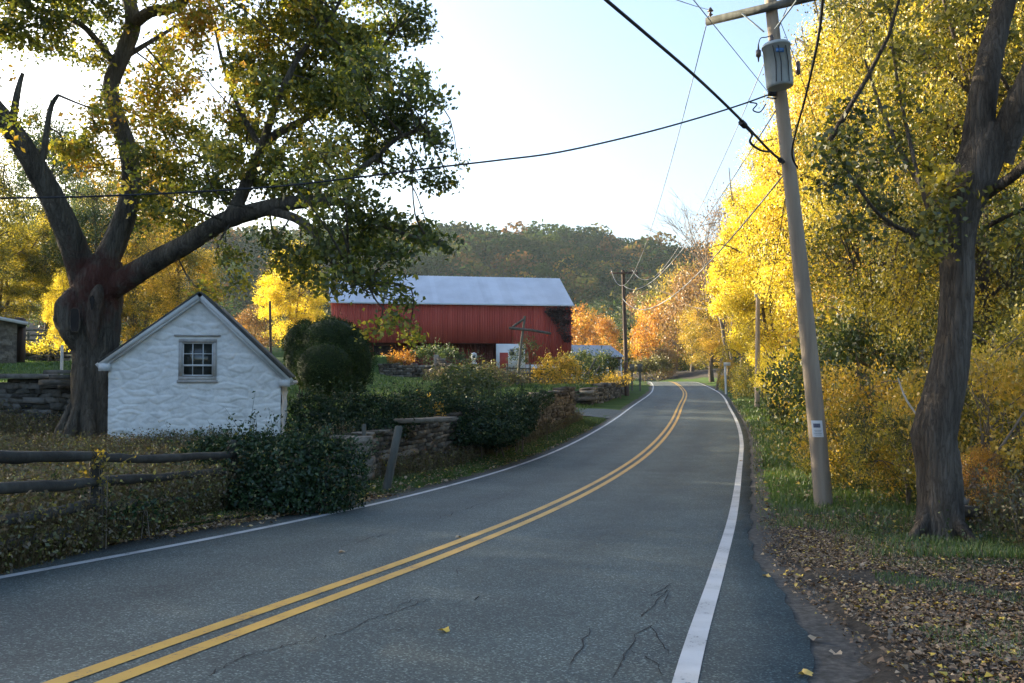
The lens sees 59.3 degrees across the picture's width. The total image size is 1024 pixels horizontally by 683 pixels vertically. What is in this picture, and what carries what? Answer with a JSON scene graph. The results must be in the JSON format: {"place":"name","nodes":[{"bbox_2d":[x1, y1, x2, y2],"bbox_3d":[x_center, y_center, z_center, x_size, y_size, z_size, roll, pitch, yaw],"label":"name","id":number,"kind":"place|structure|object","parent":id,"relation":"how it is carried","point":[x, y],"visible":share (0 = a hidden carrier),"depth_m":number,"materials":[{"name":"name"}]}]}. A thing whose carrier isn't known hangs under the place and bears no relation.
{"place":"outdoors","nodes":[
{"label":"outdoors","id":0,"kind":"place"},
{"bbox_2d":[0,382,813,682],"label":"road","id":1,"kind":"structure","parent":0,"point":[558,583],"depth_m":8.01,"materials":[{"name":"asphalt"}]},
{"bbox_2d":[0,382,653,578],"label":"edge line","id":2,"kind":"object","parent":1,"relation":"on","point":[80,562],"visible":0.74,"depth_m":12.37,"materials":[{"name":"white paint"}]},
{"bbox_2d":[43,382,683,682],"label":"line","id":3,"kind":"object","parent":1,"relation":"on","point":[84,672],"visible":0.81,"depth_m":7.08,"materials":[{"name":"yellow paint"}]},
{"bbox_2d":[94,382,686,682],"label":"line","id":4,"kind":"object","parent":1,"relation":"on","point":[146,667],"visible":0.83,"depth_m":7.14,"materials":[{"name":"yellow paint"}]},
{"bbox_2d":[207,491,672,676],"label":"road cracks","id":5,"kind":"object","parent":1,"relation":"on","point":[214,671],"visible":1,"depth_m":6.16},
{"bbox_2d":[672,382,743,682],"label":"edge line","id":6,"kind":"object","parent":1,"relation":"on","point":[688,667],"visible":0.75,"depth_m":7.51,"materials":[{"name":"white paint"}]},
{"bbox_2d":[0,244,1023,682],"bbox_3d":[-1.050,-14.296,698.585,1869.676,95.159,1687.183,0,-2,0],"label":"ground","id":7,"kind":"structure","parent":0,"point":[856,626],"depth_m":8.91,"materials":[{"name":"soil"}]},
{"bbox_2d":[0,316,27,362],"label":"farm shed","id":8,"kind":"structure","parent":7,"relation":"on","point":[8,340],"depth_m":34.83,"materials":[{"name":"stone"}]},
{"bbox_2d":[15,317,25,362],"bbox_3d":[-20.513,-0.050,37.525,0.310,1.957,0.312,0,-2,0],"label":"wooden post","id":9,"kind":"object","parent":7,"relation":"on","point":[21,337],"visible":0.64,"depth_m":37.39,"materials":[{"name":"brown wood"}]},
{"bbox_2d":[0,148,41,288],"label":"autumn tree","id":10,"kind":"object","parent":7,"relation":"on","point":[5,253],"visible":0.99,"depth_m":59.00,"materials":[{"name":"yellow plant"}]},
{"bbox_2d":[0,221,58,321],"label":"autumn tree","id":11,"kind":"object","parent":7,"relation":"on","point":[17,310],"visible":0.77,"depth_m":63.82,"materials":[{"name":"yellow plant"}]},
{"bbox_2d":[0,399,62,440],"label":"weeds","id":12,"kind":"object","parent":7,"relation":"on","point":[11,423],"visible":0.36,"depth_m":22.62,"materials":[{"name":"plant"}]},
{"bbox_2d":[0,378,70,428],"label":"stone wall","id":13,"kind":"structure","parent":7,"relation":"on","point":[55,399],"depth_m":23.61,"materials":[{"name":"stone"}]},
{"bbox_2d":[0,196,92,343],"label":"autumn tree","id":14,"kind":"object","parent":7,"relation":"on","point":[45,228],"visible":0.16,"depth_m":66.74,"materials":[{"name":"yellow plant"}]},
{"bbox_2d":[25,330,70,361],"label":"shrub","id":15,"kind":"object","parent":7,"relation":"on","point":[42,346],"visible":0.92,"depth_m":42.04,"materials":[{"name":"yellow plant"}]},
{"bbox_2d":[25,344,71,361],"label":"stone wall","id":16,"kind":"structure","parent":7,"relation":"on","point":[43,357],"depth_m":43.79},
{"bbox_2d":[38,268,69,354],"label":"autumn tree","id":17,"kind":"object","parent":7,"relation":"on","point":[53,298],"visible":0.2,"depth_m":45.70,"materials":[{"name":"yellow plant"}]},
{"bbox_2d":[38,370,70,384],"bbox_3d":[-11.537,0.915,22.986,0.909,0.381,0.587,0,-2,0],"label":"stone step","id":18,"kind":"object","parent":7,"relation":"on","point":[59,377],"visible":0.67,"depth_m":22.73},
{"bbox_2d":[0,97,111,344],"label":"autumn tree","id":19,"kind":"object","parent":7,"relation":"on","point":[70,178],"visible":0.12,"depth_m":79.32,"materials":[{"name":"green plant"}]},
{"bbox_2d":[36,172,148,305],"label":"autumn tree","id":20,"kind":"object","parent":7,"relation":"on","point":[84,219],"visible":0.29,"depth_m":65.07,"materials":[{"name":"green plant"}]},
{"bbox_2d":[22,471,213,545],"bbox_3d":[-4.535,2.025,10.779,1.044,1.047,2.277,-1,-2,36],"label":"ground ivy","id":21,"kind":"object","parent":7,"relation":"on","point":[133,505],"visible":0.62,"depth_m":10.84,"materials":[{"name":"green plant"}]},
{"bbox_2d":[0,440,239,549],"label":"rail fence","id":22,"kind":"object","parent":7,"relation":"on","point":[14,457],"visible":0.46,"depth_m":10.01,"materials":[{"name":"brown wood"}]},
{"bbox_2d":[48,433,148,548],"bbox_3d":[-4.722,1.729,10.162,1.106,1.461,0.487,1,-2,-28],"label":"vine spray","id":23,"kind":"object","parent":22,"relation":"attached to","point":[101,476],"visible":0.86,"depth_m":10.23,"materials":[{"name":"green plant"}]},
{"bbox_2d":[70,128,199,341],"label":"autumn tree","id":24,"kind":"object","parent":7,"relation":"on","point":[154,227],"visible":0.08,"depth_m":86.33,"materials":[{"name":"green plant"}]},
{"bbox_2d":[0,357,283,381],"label":"grass","id":25,"kind":"structure","parent":7,"relation":"on","point":[66,364],"depth_m":32.59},
{"bbox_2d":[0,425,298,574],"bbox_3d":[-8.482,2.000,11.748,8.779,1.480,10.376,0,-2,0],"label":"weeds","id":26,"kind":"object","parent":7,"relation":"on","point":[35,553],"visible":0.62,"depth_m":10.95,"materials":[{"name":"plant"}]},
{"bbox_2d":[120,233,188,343],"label":"autumn tree","id":27,"kind":"object","parent":7,"relation":"on","point":[128,256],"visible":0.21,"depth_m":59.30,"materials":[{"name":"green plant"}]},
{"bbox_2d":[124,224,233,328],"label":"autumn tree","id":28,"kind":"object","parent":7,"relation":"on","point":[171,279],"visible":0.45,"depth_m":51.33,"materials":[{"name":"yellow plant"}]},
{"bbox_2d":[95,291,297,447],"bbox_3d":[-7.272,0.857,21.576,4.087,3.748,4.393,0,-2,-12],"label":"springhouse","id":29,"kind":"object","parent":7,"relation":"on","point":[198,359],"visible":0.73,"depth_m":19.59,"materials":[{"name":"paint"}]},
{"bbox_2d":[174,334,220,382],"bbox_3d":[-6.857,0.375,19.612,0.960,1.045,0.120,0,-2,-12],"label":"window","id":30,"kind":"structure","parent":29,"relation":"in","point":[197,361],"depth_m":19.63,"materials":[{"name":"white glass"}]},
{"bbox_2d":[0,0,470,444],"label":"oak tree","id":31,"kind":"object","parent":7,"relation":"on","point":[88,304],"visible":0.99,"depth_m":20.34,"materials":[{"name":"green plant"}]},
{"bbox_2d":[233,304,278,346],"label":"autumn tree","id":32,"kind":"object","parent":7,"relation":"on","point":[250,318],"visible":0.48,"depth_m":124.30,"materials":[{"name":"orange plant"}]},
{"bbox_2d":[158,391,385,517],"bbox_3d":[-4.160,1.888,14.760,3.932,2.152,3.103,0,-2,0],"label":"ivy thicket","id":33,"kind":"object","parent":7,"relation":"on","point":[299,488],"visible":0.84,"depth_m":14.62,"materials":[{"name":"green plant"}]},
{"bbox_2d":[193,418,384,497],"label":"weeds","id":34,"kind":"object","parent":7,"relation":"on","point":[377,470],"visible":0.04,"depth_m":20.35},
{"bbox_2d":[251,239,329,347],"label":"autumn tree","id":35,"kind":"object","parent":7,"relation":"on","point":[275,293],"visible":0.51,"depth_m":100.48,"materials":[{"name":"yellow plant"}]},
{"bbox_2d":[279,310,379,399],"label":"topiary","id":36,"kind":"object","parent":7,"relation":"on","point":[329,347],"visible":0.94,"depth_m":32.84,"materials":[{"name":"green plant"}]},
{"bbox_2d":[342,436,375,480],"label":"stone pier","id":37,"kind":"structure","parent":7,"relation":"on","point":[371,462],"depth_m":17.53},
{"bbox_2d":[141,417,606,539],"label":"grass","id":38,"kind":"structure","parent":7,"relation":"on","point":[586,422],"depth_m":24.87,"materials":[{"name":"plant"}]},
{"bbox_2d":[285,370,470,438],"bbox_3d":[-3.071,2.022,24.133,6.249,2.520,4.183,2,-3,-40],"label":"hedge","id":39,"kind":"object","parent":7,"relation":"on","point":[388,410],"visible":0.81,"depth_m":23.25,"materials":[{"name":"green plant"}]},
{"bbox_2d":[382,426,402,490],"bbox_3d":[-2.487,2.508,18.529,0.466,1.533,0.182,0,-2,0],"label":"fence post","id":40,"kind":"object","parent":7,"relation":"on","point":[391,464],"visible":0.72,"depth_m":18.47,"materials":[{"name":"grey wood"}]},
{"bbox_2d":[142,382,650,538],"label":"gravel shoulder","id":41,"kind":"object","parent":7,"relation":"on","point":[527,458],"visible":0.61,"depth_m":26.51},
{"bbox_2d":[67,491,402,555],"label":"fallen leaves","id":42,"kind":"object","parent":41,"relation":"on","point":[191,530],"depth_m":12.80,"materials":[{"name":"plant"}]},
{"bbox_2d":[152,425,593,537],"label":"fallen leaves","id":43,"kind":"object","parent":41,"relation":"on","point":[221,521],"depth_m":19.53,"materials":[{"name":"plant"}]},
{"bbox_2d":[329,411,470,481],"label":"stone wall","id":44,"kind":"structure","parent":7,"relation":"on","point":[425,436],"depth_m":23.42,"materials":[{"name":"stone"}]},
{"bbox_2d":[378,363,433,377],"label":"stone wall","id":45,"kind":"structure","parent":7,"relation":"on","point":[414,370],"depth_m":73.65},
{"bbox_2d":[1,217,819,372],"bbox_3d":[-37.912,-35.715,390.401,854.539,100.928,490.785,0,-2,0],"label":"forest","id":46,"kind":"object","parent":7,"relation":"on","point":[585,252],"visible":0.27,"depth_m":429.70,"materials":[{"name":"green plant"}]},
{"bbox_2d":[409,338,465,364],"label":"shrub","id":47,"kind":"object","parent":7,"relation":"on","point":[440,352],"visible":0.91,"depth_m":78.82,"materials":[{"name":"green plant"}]},
{"bbox_2d":[282,355,595,428],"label":"grass","id":48,"kind":"structure","parent":7,"relation":"on","point":[384,379],"depth_m":50.46,"materials":[{"name":"plant"}]},
{"bbox_2d":[329,274,574,376],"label":"barn","id":49,"kind":"structure","parent":7,"relation":"on","point":[481,315],"depth_m":90.88,"materials":[{"name":"red wood"}]},
{"bbox_2d":[544,306,573,342],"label":"wall vine","id":50,"kind":"object","parent":49,"relation":"hanging from","point":[558,313],"depth_m":91.31,"materials":[{"name":"green plant"}]},
{"bbox_2d":[426,349,510,404],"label":"shrub","id":51,"kind":"object","parent":7,"relation":"on","point":[474,380],"visible":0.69,"depth_m":32.41,"materials":[{"name":"green plant"}]},
{"bbox_2d":[380,410,583,475],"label":"weeds","id":52,"kind":"object","parent":7,"relation":"on","point":[439,460],"visible":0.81,"depth_m":25.38,"materials":[{"name":"plant"}]},
{"bbox_2d":[409,373,555,458],"bbox_3d":[-0.052,2.355,29.269,3.700,2.782,10.906,-1,-2,30],"label":"hedge","id":53,"kind":"object","parent":7,"relation":"on","point":[512,421],"visible":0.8,"depth_m":27.30,"materials":[{"name":"green plant"}]},
{"bbox_2d":[454,356,528,387],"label":"shrub","id":54,"kind":"object","parent":7,"relation":"on","point":[498,375],"visible":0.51,"depth_m":55.98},
{"bbox_2d":[421,365,604,384],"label":"weeds","id":55,"kind":"object","parent":7,"relation":"on","point":[525,378],"visible":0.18,"depth_m":62.74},
{"bbox_2d":[468,386,577,446],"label":"stone wall","id":56,"kind":"structure","parent":7,"relation":"on","point":[562,406],"depth_m":40.27,"materials":[{"name":"stone"}]},
{"bbox_2d":[506,332,543,379],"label":"shrub","id":57,"kind":"object","parent":7,"relation":"on","point":[531,343],"visible":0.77,"depth_m":62.60,"materials":[{"name":"green plant"}]},
{"bbox_2d":[509,316,550,384],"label":"wooden frame pole","id":58,"kind":"object","parent":7,"relation":"on","point":[522,329],"visible":0.85,"depth_m":59.93,"materials":[{"name":"brown wood"}]},
{"bbox_2d":[449,383,622,418],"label":"side drive","id":59,"kind":"structure","parent":7,"relation":"on","point":[601,413],"depth_m":51.38,"materials":[{"name":"asphalt"}]},
{"bbox_2d":[524,347,592,385],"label":"shrub","id":60,"kind":"object","parent":7,"relation":"on","point":[566,366],"visible":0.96,"depth_m":63.19,"materials":[{"name":"plant"}]},
{"bbox_2d":[571,298,610,344],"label":"autumn tree","id":61,"kind":"object","parent":7,"relation":"on","point":[586,332],"visible":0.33,"depth_m":163.09,"materials":[{"name":"orange plant"}]},
{"bbox_2d":[563,343,625,383],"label":"shrub","id":62,"kind":"object","parent":7,"relation":"on","point":[599,361],"visible":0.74,"depth_m":71.23,"materials":[{"name":"green plant"}]},
{"bbox_2d":[571,345,623,379],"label":"outbuilding","id":63,"kind":"structure","parent":7,"relation":"on","point":[575,348],"depth_m":106.30,"materials":[{"name":"metal"}]},
{"bbox_2d":[578,376,629,404],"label":"stone wall","id":64,"kind":"structure","parent":7,"relation":"on","point":[601,392],"depth_m":62.28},
{"bbox_2d":[586,312,622,357],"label":"autumn tree","id":65,"kind":"object","parent":7,"relation":"on","point":[607,328],"visible":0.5,"depth_m":174.09,"materials":[{"name":"orange plant"}]},
{"bbox_2d":[585,367,634,397],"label":"shrub","id":66,"kind":"object","parent":7,"relation":"on","point":[611,378],"visible":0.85,"depth_m":69.19,"materials":[{"name":"plant"}]},
{"bbox_2d":[601,305,645,365],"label":"autumn tree","id":67,"kind":"object","parent":7,"relation":"on","point":[620,323],"visible":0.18,"depth_m":229.35,"materials":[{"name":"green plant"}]},
{"bbox_2d":[610,270,637,395],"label":"utility pole","id":68,"kind":"object","parent":7,"relation":"on","point":[625,347],"visible":0.9,"depth_m":73.97,"materials":[{"name":"brown wood"}]},
{"bbox_2d":[628,350,674,383],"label":"shrub","id":69,"kind":"object","parent":7,"relation":"on","point":[653,365],"visible":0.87,"depth_m":110.64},
{"bbox_2d":[619,278,684,336],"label":"autumn tree","id":70,"kind":"object","parent":7,"relation":"on","point":[639,300],"visible":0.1,"depth_m":250.03,"materials":[{"name":"orange plant"}]},
{"bbox_2d":[628,295,682,360],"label":"autumn tree","id":71,"kind":"object","parent":7,"relation":"on","point":[640,343],"visible":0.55,"depth_m":184.48,"materials":[{"name":"orange plant"}]},
{"bbox_2d":[648,345,680,379],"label":"autumn tree","id":72,"kind":"object","parent":7,"relation":"on","point":[670,354],"visible":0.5,"depth_m":154.37,"materials":[{"name":"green plant"}]},
{"bbox_2d":[643,257,709,370],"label":"autumn tree","id":73,"kind":"object","parent":7,"relation":"on","point":[667,288],"visible":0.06,"depth_m":238.93,"materials":[{"name":"orange plant"}]},
{"bbox_2d":[653,265,721,371],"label":"autumn tree","id":74,"kind":"object","parent":7,"relation":"on","point":[671,340],"visible":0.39,"depth_m":159.54,"materials":[{"name":"orange plant"}]},
{"bbox_2d":[642,184,734,389],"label":"bare tree","id":75,"kind":"object","parent":7,"relation":"on","point":[705,271],"visible":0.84,"depth_m":92.43,"materials":[{"name":"plant"}]},
{"bbox_2d":[674,291,734,381],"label":"maple tree","id":76,"kind":"object","parent":7,"relation":"on","point":[700,331],"visible":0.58,"depth_m":121.69,"materials":[{"name":"orange plant"}]},
{"bbox_2d":[672,182,746,386],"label":"maple tree","id":77,"kind":"object","parent":7,"relation":"on","point":[708,254],"visible":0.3,"depth_m":100.06,"materials":[{"name":"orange plant"}]},
{"bbox_2d":[700,175,782,391],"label":"maple tree","id":78,"kind":"object","parent":7,"relation":"on","point":[712,289],"visible":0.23,"depth_m":80.14,"materials":[{"name":"yellow plant"}]},
{"bbox_2d":[727,345,777,400],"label":"bush","id":79,"kind":"object","parent":7,"relation":"on","point":[741,372],"visible":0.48,"depth_m":61.83,"materials":[{"name":"yellow plant"}]},
{"bbox_2d":[754,290,760,406],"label":"utility pole","id":80,"kind":"object","parent":7,"relation":"on","point":[757,342],"visible":0.61,"depth_m":54.92,"materials":[{"name":"grey wood"}]},
{"bbox_2d":[710,125,816,387],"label":"maple tree","id":81,"kind":"object","parent":7,"relation":"on","point":[745,304],"visible":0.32,"depth_m":57.89,"materials":[{"name":"yellow plant"}]},
{"bbox_2d":[705,0,832,506],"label":"utility pole","id":82,"kind":"object","parent":7,"relation":"on","point":[775,49],"visible":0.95,"depth_m":15.99,"materials":[{"name":"grey wood"}]},
{"bbox_2d":[0,95,767,198],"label":"service line","id":83,"kind":"object","parent":82,"relation":"attached to","point":[373,174],"visible":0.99,"depth_m":14.31,"materials":[{"name":"black rubber"}]},
{"bbox_2d":[604,0,778,158],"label":"overhead cable","id":84,"kind":"object","parent":82,"relation":"attached to","point":[656,42],"visible":0.91,"depth_m":12.05,"materials":[{"name":"black rubber"}]},
{"bbox_2d":[791,0,823,168],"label":"overhead cable","id":85,"kind":"object","parent":82,"relation":"attached to","point":[815,51],"visible":1,"depth_m":12.03,"materials":[{"name":"black rubber"}]},
{"bbox_2d":[746,347,793,409],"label":"bush","id":86,"kind":"object","parent":7,"relation":"on","point":[758,380],"visible":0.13,"depth_m":50.13,"materials":[{"name":"yellow plant"}]},
{"bbox_2d":[699,382,874,682],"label":"gravel shoulder","id":87,"kind":"object","parent":7,"relation":"on","point":[843,667],"visible":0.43,"depth_m":7.13},
{"bbox_2d":[725,31,901,374],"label":"maple tree","id":88,"kind":"object","parent":7,"relation":"on","point":[784,284],"visible":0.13,"depth_m":40.53,"materials":[{"name":"yellow plant"}]},
{"bbox_2d":[749,301,929,470],"bbox_3d":[8.954,1.305,23.097,5.188,4.836,5.049,1,-2,-18],"label":"bush","id":89,"kind":"object","parent":7,"relation":"on","point":[839,345],"visible":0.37,"depth_m":22.83,"materials":[{"name":"green plant"}]},
{"bbox_2d":[788,403,891,492],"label":"bush","id":90,"kind":"object","parent":7,"relation":"on","point":[807,466],"visible":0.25,"depth_m":18.82,"materials":[{"name":"yellow plant"}]},
{"bbox_2d":[739,0,964,381],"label":"maple tree","id":91,"kind":"object","parent":7,"relation":"on","point":[776,221],"visible":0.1,"depth_m":30.22,"materials":[{"name":"yellow plant"}]},
{"bbox_2d":[770,0,939,350],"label":"maple tree","id":92,"kind":"object","parent":7,"relation":"on","point":[816,29],"visible":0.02,"depth_m":52.17,"materials":[{"name":"yellow plant"}]},
{"bbox_2d":[784,349,981,496],"bbox_3d":[6.911,1.728,17.471,3.261,3.123,3.350,1,-2,-31],"label":"bush","id":93,"kind":"object","parent":7,"relation":"on","point":[846,386],"visible":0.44,"depth_m":17.09,"materials":[{"name":"plant"}]},
{"bbox_2d":[757,515,1023,682],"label":"fallen leaves","id":94,"kind":"object","parent":7,"relation":"on","point":[849,561],"visible":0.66,"depth_m":7.47,"materials":[{"name":"plant"}]},
{"bbox_2d":[781,255,1006,449],"bbox_3d":[11.347,0.538,26.132,7.076,6.596,6.887,0,-2,2],"label":"bush","id":95,"kind":"object","parent":7,"relation":"on","point":[832,312],"visible":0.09,"depth_m":25.67,"materials":[{"name":"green plant"}]},
{"bbox_2d":[770,0,1023,437],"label":"maple tree","id":96,"kind":"object","parent":7,"relation":"on","point":[837,75],"visible":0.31,"depth_m":22.69,"materials":[{"name":"yellow plant"}]},
{"bbox_2d":[836,381,968,508],"bbox_3d":[6.648,1.845,15.485,2.222,2.535,2.505,-1,-2,35],"label":"bush","id":97,"kind":"object","parent":7,"relation":"on","point":[901,444],"visible":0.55,"depth_m":15.26,"materials":[{"name":"yellow plant"}]},
{"bbox_2d":[800,0,1023,542],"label":"forked tree","id":98,"kind":"object","parent":7,"relation":"on","point":[991,143],"visible":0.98,"depth_m":11.83,"materials":[{"name":"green plant"}]},
{"bbox_2d":[839,497,1022,549],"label":"weeds","id":99,"kind":"object","parent":7,"relation":"on","point":[874,527],"visible":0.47,"depth_m":11.59,"materials":[{"name":"green plant"}]},
{"bbox_2d":[843,0,1023,439],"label":"maple tree","id":100,"kind":"object","parent":7,"relation":"on","point":[985,265],"visible":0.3,"depth_m":19.47,"materials":[{"name":"yellow plant"}]},
{"bbox_2d":[850,297,1023,447],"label":"bush","id":101,"kind":"object","parent":7,"relation":"on","point":[907,350],"visible":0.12,"depth_m":19.95,"materials":[{"name":"yellow plant"}]},
{"bbox_2d":[856,544,1023,682],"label":"grass","id":102,"kind":"structure","parent":7,"relation":"on","point":[934,585],"depth_m":7.97,"materials":[{"name":"plant"}]},
{"bbox_2d":[869,331,1023,496],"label":"bush","id":103,"kind":"object","parent":7,"relation":"on","point":[984,374],"visible":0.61,"depth_m":14.14,"materials":[{"name":"plant"}]},
{"bbox_2d":[892,432,1023,546],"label":"bush","id":104,"kind":"object","parent":7,"relation":"on","point":[997,516],"visible":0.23,"depth_m":12.05,"materials":[{"name":"plant"}]},
{"bbox_2d":[900,296,1023,481],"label":"bush","id":105,"kind":"object","parent":7,"relation":"on","point":[1002,336],"visible":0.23,"depth_m":16.05,"materials":[{"name":"yellow plant"}]},
{"bbox_2d":[960,440,1020,519],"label":"bush","id":106,"kind":"object","parent":7,"relation":"on","point":[981,456],"visible":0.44,"depth_m":13.17,"materials":[{"name":"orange plant"}]},
{"bbox_2d":[0,0,1023,254],"label":"sky","id":107,"kind":"structure","parent":0,"point":[532,77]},
{"bbox_2d":[728,391,1023,559],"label":"grass","id":108,"kind":"structure","parent":0,"point":[748,407],"depth_m":15.14,"materials":[{"name":"plant"}]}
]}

